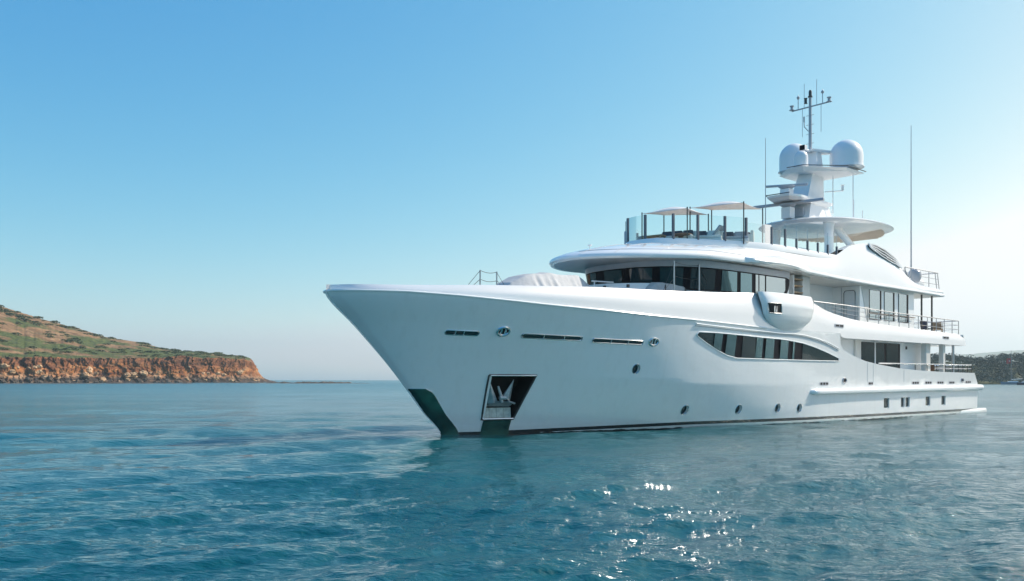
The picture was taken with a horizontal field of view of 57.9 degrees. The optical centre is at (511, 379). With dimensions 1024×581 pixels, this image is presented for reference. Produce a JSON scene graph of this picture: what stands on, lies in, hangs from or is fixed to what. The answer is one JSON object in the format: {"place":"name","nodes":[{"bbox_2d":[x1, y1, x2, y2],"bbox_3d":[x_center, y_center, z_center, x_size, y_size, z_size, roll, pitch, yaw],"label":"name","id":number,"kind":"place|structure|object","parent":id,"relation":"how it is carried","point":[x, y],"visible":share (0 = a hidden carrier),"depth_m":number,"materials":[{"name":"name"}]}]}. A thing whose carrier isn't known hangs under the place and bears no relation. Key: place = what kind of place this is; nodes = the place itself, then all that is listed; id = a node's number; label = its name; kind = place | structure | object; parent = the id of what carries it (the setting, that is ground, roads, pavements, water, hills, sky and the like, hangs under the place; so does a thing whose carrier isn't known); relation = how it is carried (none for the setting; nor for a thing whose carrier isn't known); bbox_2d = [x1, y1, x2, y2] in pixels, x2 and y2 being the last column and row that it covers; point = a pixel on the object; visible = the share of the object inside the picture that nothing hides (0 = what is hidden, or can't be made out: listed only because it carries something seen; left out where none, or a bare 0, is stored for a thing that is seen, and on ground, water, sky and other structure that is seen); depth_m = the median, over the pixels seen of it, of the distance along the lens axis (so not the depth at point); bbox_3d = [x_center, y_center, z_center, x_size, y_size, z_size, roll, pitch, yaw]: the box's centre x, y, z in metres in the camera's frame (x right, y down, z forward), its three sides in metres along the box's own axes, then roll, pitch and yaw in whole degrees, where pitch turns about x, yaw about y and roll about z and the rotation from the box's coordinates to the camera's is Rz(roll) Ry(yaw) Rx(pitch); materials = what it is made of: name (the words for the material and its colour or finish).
{"place":"outdoors","nodes":[
{"label":"outdoors","id":0,"kind":"place"},
{"bbox_2d":[0,306,275,382],"bbox_3d":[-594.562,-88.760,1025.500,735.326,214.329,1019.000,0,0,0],"label":"headland","id":1,"kind":"structure","parent":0,"point":[108,365],"depth_m":781.67,"materials":[{"name":"brown stone"}]},
{"bbox_2d":[0,363,9,367],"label":"boulder","id":2,"kind":"object","parent":1,"relation":"on","point":[3,365],"visible":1,"depth_m":667.65,"materials":[{"name":"beige stone"}]},
{"bbox_2d":[86,366,92,372],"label":"boulder","id":3,"kind":"object","parent":1,"relation":"on","point":[89,369],"visible":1,"depth_m":721.41,"materials":[{"name":"beige stone"}]},
{"bbox_2d":[139,370,147,375],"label":"boulder","id":4,"kind":"object","parent":1,"relation":"on","point":[143,372],"visible":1,"depth_m":755.18,"materials":[{"name":"beige stone"}]},
{"bbox_2d":[0,380,1023,580],"bbox_3d":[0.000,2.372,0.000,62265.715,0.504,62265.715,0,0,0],"label":"sea","id":5,"kind":"structure","parent":0,"point":[369,480],"depth_m":19.10,"materials":[{"name":"liquid"}]},
{"bbox_2d":[1,382,194,383],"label":"rock reef","id":6,"kind":"object","parent":5,"relation":"in","point":[98,383],"visible":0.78,"depth_m":572.83},
{"bbox_2d":[233,381,291,382],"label":"rock reef","id":7,"kind":"object","parent":5,"relation":"in","point":[260,382],"visible":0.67,"depth_m":698.42},
{"bbox_2d":[294,381,350,382],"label":"rock reef","id":8,"kind":"object","parent":5,"relation":"in","point":[322,382],"visible":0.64,"depth_m":687.87},
{"bbox_2d":[323,79,986,434],"bbox_3d":[12.671,-7.794,53.170,53.718,22.700,10.065,0,0,-43],"label":"motor yacht","id":9,"kind":"object","parent":5,"relation":"on","point":[770,330],"visible":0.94,"depth_m":44.96,"materials":[{"name":"paint"}]},
{"bbox_2d":[497,272,589,286],"bbox_3d":[1.628,-4.129,41.933,6.506,1.470,2.985,0,0,-43],"label":"covered tender","id":10,"kind":"object","parent":9,"relation":"on","point":[543,279],"visible":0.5,"depth_m":40.76,"materials":[{"name":"fabric"}]},
{"bbox_2d":[624,231,640,243],"bbox_3d":[6.507,-7.464,49.015,0.960,0.820,0.800,0,0,-43],"label":"armchair","id":11,"kind":"object","parent":9,"relation":"on","point":[638,237],"visible":0.22,"depth_m":48.99,"materials":[{"name":"grey fabric"}]},
{"bbox_2d":[643,234,665,238],"bbox_3d":[7.438,-7.289,48.311,1.100,0.470,0.600,0,0,37],"label":"side table","id":12,"kind":"object","parent":9,"relation":"on","point":[656,236],"visible":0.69,"depth_m":48.12,"materials":[{"name":"brown wood"}]},
{"bbox_2d":[646,282,686,290],"bbox_3d":[7.816,-4.029,44.972,3.901,1.270,1.518,0,0,-43],"label":"covered rescue boat","id":13,"kind":"object","parent":9,"relation":"on","point":[656,286],"visible":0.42,"depth_m":43.92,"materials":[{"name":"fabric"}]},
{"bbox_2d":[641,207,708,238],"bbox_3d":[8.579,-8.059,48.589,3.212,2.010,1.738,0,0,22],"label":"shade canopy","id":14,"kind":"object","parent":9,"relation":"on","point":[676,211],"visible":0.96,"depth_m":48.74,"materials":[{"name":"fabric"}]},
{"bbox_2d":[658,230,695,238],"bbox_3d":[8.619,-7.474,48.332,1.900,0.640,0.860,0,0,27],"label":"sofa","id":15,"kind":"object","parent":9,"relation":"on","point":[669,235],"visible":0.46,"depth_m":48.16,"materials":[{"name":"white fabric"}]},
{"bbox_2d":[675,233,692,237],"bbox_3d":[8.844,-7.304,48.049,1.100,0.500,1.100,0,0,22],"label":"coffee table","id":16,"kind":"object","parent":9,"relation":"on","point":[680,235],"visible":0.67,"depth_m":47.65,"materials":[{"name":"brown wood"}]},
{"bbox_2d":[695,230,722,239],"bbox_3d":[10.168,-7.474,48.280,1.600,0.640,0.860,0,0,17],"label":"sofa","id":17,"kind":"object","parent":9,"relation":"on","point":[718,235],"visible":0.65,"depth_m":47.99,"materials":[{"name":"white fabric"}]},
{"bbox_2d":[712,225,722,234],"bbox_3d":[10.217,-7.548,48.774,2.005,0.989,0.700,0,0,37],"label":"sun lounger","id":18,"kind":"object","parent":9,"relation":"on","point":[720,227],"visible":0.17,"depth_m":48.07,"materials":[{"name":"grey fabric"}]},
{"bbox_2d":[689,201,762,243],"bbox_3d":[11.392,-8.249,49.102,3.698,2.390,1.761,0,0,18],"label":"shade canopy","id":19,"kind":"object","parent":9,"relation":"on","point":[728,205],"visible":0.97,"depth_m":49.21,"materials":[{"name":"fabric"}]},
{"bbox_2d":[722,231,748,241],"bbox_3d":[11.662,-7.474,48.582,1.500,0.640,0.860,0,0,12],"label":"sofa","id":20,"kind":"object","parent":9,"relation":"on","point":[737,236],"visible":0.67,"depth_m":48.24,"materials":[{"name":"white fabric"}]},
{"bbox_2d":[748,230,753,241],"bbox_3d":[12.430,-7.464,49.079,0.800,0.820,0.960,0,0,17],"label":"armchair","id":21,"kind":"object","parent":9,"relation":"on","point":[751,235],"visible":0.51,"depth_m":48.58,"materials":[{"name":"white fabric"}]},
{"bbox_2d":[696,331,838,361],"bbox_3d":[13.663,-1.654,47.943,13.155,1.272,0.227,0,0,-42],"label":"saloon window","id":22,"kind":"structure","parent":9,"relation":"in","point":[738,346],"depth_m":47.03,"materials":[{"name":"black glass"}]},
{"bbox_2d":[884,398,887,407],"bbox_3d":[22.832,1.421,56.583,0.700,0.590,0.009,0,0,-43],"label":"hull window","id":23,"kind":"structure","parent":9,"relation":"in","point":[885,399],"depth_m":56.62,"materials":[{"name":"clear glass"}]},
{"bbox_2d":[920,321,930,329],"bbox_3d":[28.473,-3.554,63.554,0.640,0.980,0.680,0,0,-13],"label":"deck chair","id":24,"kind":"object","parent":9,"relation":"on","point":[924,323],"visible":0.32,"depth_m":63.77,"materials":[{"name":"blue fabric"}]},
{"bbox_2d":[933,322,942,331],"bbox_3d":[29.591,-3.554,64.293,0.640,0.980,0.680,0,0,17],"label":"deck chair","id":25,"kind":"object","parent":9,"relation":"on","point":[939,324],"visible":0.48,"depth_m":64.49,"materials":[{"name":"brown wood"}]},
{"bbox_2d":[1001,351,1022,384],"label":"sailboat","id":26,"kind":"object","parent":5,"relation":"on","point":[1010,382],"visible":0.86,"depth_m":461.60,"materials":[{"name":"white fabric"}]},
{"bbox_2d":[0,0,1023,379],"label":"sky","id":27,"kind":"structure","parent":0,"point":[191,175],"materials":[{"name":"blue"}]},
{"bbox_2d":[930,361,1023,383],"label":"wooded hill","id":28,"kind":"structure","parent":0,"point":[995,382],"depth_m":521.00,"materials":[{"name":"green plant"}]},
{"bbox_2d":[930,352,1023,382],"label":"wood","id":29,"kind":"object","parent":28,"relation":"on","point":[985,365],"visible":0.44,"depth_m":526.54,"materials":[{"name":"green plant"}]},
{"bbox_2d":[930,350,1023,364],"bbox_3d":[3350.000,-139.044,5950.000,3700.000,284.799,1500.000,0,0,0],"label":"hills","id":30,"kind":"structure","parent":0,"point":[984,355],"depth_m":6135.40,"materials":[{"name":"green plant"}]}
]}

